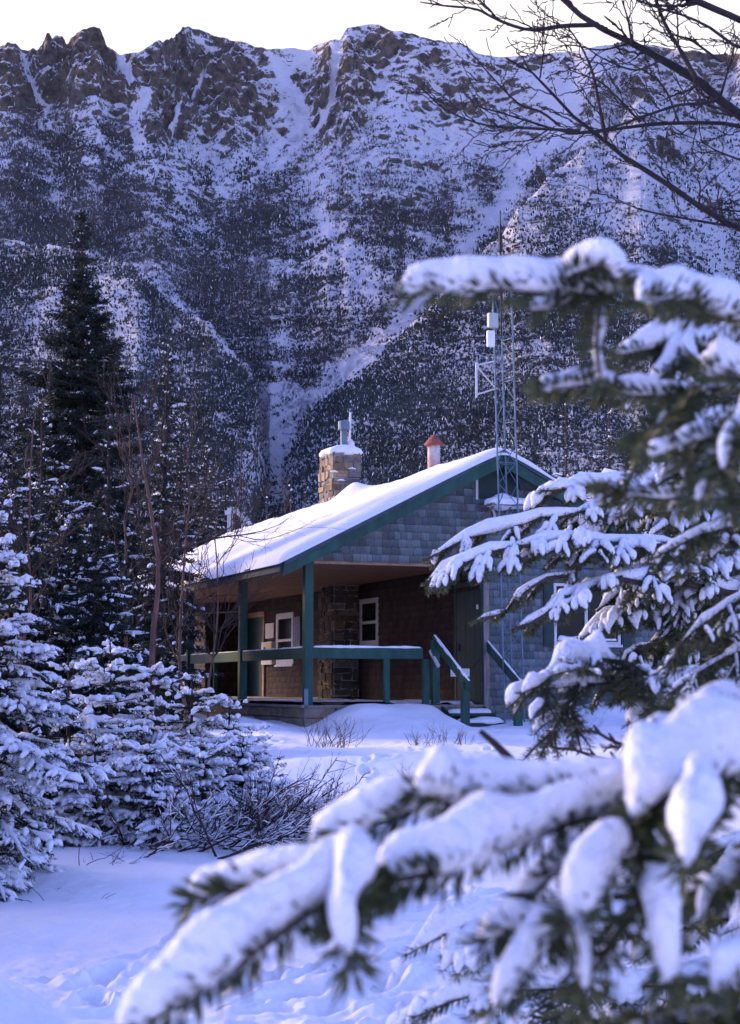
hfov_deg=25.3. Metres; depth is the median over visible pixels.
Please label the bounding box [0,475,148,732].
spruce tree
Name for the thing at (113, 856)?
fallen twig
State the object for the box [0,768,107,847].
young fir
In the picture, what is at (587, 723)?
dry weeds
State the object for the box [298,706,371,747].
dry weeds
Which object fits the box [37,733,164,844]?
young fir
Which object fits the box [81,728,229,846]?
young fir
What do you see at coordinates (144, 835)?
young fir
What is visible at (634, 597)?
fir tree
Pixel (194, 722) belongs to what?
young fir
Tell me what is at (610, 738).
budded twig
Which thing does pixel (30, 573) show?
bare tree
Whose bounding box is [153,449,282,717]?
bare tree
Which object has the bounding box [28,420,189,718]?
spruce tree
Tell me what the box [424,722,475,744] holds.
dry weeds
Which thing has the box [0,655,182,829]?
young fir
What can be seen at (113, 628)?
spruce tree
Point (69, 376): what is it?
spruce tree
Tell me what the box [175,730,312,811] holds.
young fir
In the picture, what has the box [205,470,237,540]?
spruce tree
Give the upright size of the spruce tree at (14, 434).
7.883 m
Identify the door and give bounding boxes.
[248,617,262,696]
[457,590,479,703]
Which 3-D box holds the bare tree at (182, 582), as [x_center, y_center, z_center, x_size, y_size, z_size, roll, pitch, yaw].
[-2.816,0.729,24.340,1.564,5.192,2.323,2,-6,-17]
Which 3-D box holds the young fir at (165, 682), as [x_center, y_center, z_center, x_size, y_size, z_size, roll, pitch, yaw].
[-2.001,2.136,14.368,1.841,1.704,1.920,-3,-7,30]
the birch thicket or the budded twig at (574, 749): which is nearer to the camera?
the budded twig at (574, 749)
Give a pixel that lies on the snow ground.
(76, 948)
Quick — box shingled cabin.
[138,412,669,727]
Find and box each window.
[274,612,294,666]
[359,597,378,645]
[552,583,622,646]
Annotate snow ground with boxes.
[0,702,739,1023]
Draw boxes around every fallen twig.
[15,884,115,901]
[78,833,121,865]
[83,845,146,864]
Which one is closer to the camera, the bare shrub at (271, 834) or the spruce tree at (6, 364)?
the bare shrub at (271, 834)
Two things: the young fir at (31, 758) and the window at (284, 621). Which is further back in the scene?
the window at (284, 621)
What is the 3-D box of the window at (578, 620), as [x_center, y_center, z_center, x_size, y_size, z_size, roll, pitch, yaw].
[3.920,1.868,29.782,1.380,1.140,0.105,2,-6,-20]
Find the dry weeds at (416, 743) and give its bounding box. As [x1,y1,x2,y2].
[404,727,444,745]
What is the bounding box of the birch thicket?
[13,372,293,669]
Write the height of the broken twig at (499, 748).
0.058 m
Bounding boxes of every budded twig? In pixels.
[547,739,615,756]
[576,722,623,746]
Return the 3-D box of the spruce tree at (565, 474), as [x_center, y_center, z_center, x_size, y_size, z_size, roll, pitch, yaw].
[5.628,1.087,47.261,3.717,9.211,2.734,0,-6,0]
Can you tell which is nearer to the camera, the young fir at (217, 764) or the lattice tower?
the young fir at (217, 764)
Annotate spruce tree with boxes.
[0,335,48,638]
[0,371,51,508]
[0,400,127,640]
[0,448,141,735]
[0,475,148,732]
[5,518,189,744]
[8,210,199,720]
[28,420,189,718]
[114,332,223,725]
[127,396,226,684]
[170,440,239,672]
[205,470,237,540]
[264,490,270,519]
[287,481,293,513]
[303,486,307,507]
[518,436,523,455]
[548,400,577,478]
[583,396,625,491]
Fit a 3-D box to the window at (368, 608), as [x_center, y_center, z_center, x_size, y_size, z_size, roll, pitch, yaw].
[-0.032,2.322,34.478,0.085,1.030,1.120,2,-6,-20]
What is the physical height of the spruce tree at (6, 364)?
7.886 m
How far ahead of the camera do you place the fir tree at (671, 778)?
1.12 m
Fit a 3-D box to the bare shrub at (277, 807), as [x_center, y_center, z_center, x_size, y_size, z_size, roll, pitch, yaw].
[-0.331,2.510,13.413,1.371,1.004,1.334,5,-8,-40]
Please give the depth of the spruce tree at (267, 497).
68.39 m
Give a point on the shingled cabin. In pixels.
(341, 618)
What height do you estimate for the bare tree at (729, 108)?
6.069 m
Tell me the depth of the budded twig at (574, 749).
3.17 m
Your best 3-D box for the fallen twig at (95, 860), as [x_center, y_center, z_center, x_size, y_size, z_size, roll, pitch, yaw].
[-1.905,2.397,11.626,0.337,0.298,0.078,3,-7,-26]
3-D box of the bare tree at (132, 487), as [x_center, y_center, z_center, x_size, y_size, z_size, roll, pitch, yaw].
[-3.314,0.359,24.112,2.103,5.862,2.112,0,-6,0]
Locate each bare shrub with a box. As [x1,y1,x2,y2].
[68,780,253,857]
[157,751,381,858]
[243,759,389,833]
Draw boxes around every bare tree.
[0,354,109,732]
[71,330,215,683]
[84,351,350,758]
[124,376,235,727]
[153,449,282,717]
[395,0,739,237]
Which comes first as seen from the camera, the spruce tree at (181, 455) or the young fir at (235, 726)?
the young fir at (235, 726)
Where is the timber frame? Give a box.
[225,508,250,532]
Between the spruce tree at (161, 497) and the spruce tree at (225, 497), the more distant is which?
the spruce tree at (225, 497)
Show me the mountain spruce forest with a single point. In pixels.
(402, 397)
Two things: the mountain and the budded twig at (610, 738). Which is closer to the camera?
the budded twig at (610, 738)
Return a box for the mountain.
[0,24,739,638]
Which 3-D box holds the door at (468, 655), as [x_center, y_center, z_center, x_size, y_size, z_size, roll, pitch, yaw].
[1.768,2.427,29.597,0.080,2.010,1.020,2,-6,-20]
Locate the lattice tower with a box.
[475,210,524,721]
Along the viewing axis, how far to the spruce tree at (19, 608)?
21.82 m
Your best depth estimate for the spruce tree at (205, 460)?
51.34 m
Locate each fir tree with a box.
[117,238,739,1023]
[386,370,739,1023]
[421,462,739,714]
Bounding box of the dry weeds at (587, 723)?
[559,707,605,735]
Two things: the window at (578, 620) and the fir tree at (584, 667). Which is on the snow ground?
the fir tree at (584, 667)
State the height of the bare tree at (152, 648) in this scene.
5.265 m
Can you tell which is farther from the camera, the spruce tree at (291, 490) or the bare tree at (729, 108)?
the spruce tree at (291, 490)
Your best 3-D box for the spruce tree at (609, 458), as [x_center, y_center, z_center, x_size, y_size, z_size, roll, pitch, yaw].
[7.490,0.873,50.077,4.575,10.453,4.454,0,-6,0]
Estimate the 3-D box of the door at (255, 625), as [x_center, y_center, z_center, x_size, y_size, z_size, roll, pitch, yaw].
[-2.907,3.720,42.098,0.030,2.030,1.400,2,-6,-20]
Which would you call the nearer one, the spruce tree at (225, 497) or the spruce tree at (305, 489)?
the spruce tree at (225, 497)
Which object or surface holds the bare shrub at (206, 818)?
on the snow ground
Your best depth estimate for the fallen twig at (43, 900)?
10.41 m
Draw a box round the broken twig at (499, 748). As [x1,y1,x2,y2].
[479,729,515,758]
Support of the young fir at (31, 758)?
on the snow ground
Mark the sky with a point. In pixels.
(126, 26)
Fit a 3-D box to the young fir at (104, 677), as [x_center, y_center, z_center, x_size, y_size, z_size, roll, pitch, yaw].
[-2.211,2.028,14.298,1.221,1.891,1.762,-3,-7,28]
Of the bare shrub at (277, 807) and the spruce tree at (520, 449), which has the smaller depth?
the bare shrub at (277, 807)
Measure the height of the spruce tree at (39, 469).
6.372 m
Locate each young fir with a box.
[0,489,117,901]
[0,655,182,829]
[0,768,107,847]
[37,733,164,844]
[56,638,195,807]
[73,660,252,812]
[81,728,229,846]
[103,783,220,851]
[144,672,252,785]
[158,737,262,833]
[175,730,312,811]
[200,699,286,783]
[213,767,314,823]
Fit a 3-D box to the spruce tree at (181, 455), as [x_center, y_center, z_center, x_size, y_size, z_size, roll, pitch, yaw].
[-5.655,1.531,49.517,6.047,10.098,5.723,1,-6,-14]
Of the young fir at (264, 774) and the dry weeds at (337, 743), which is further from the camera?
the dry weeds at (337, 743)
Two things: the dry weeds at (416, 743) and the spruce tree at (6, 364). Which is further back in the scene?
the spruce tree at (6, 364)
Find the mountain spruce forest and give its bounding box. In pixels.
[0,53,739,630]

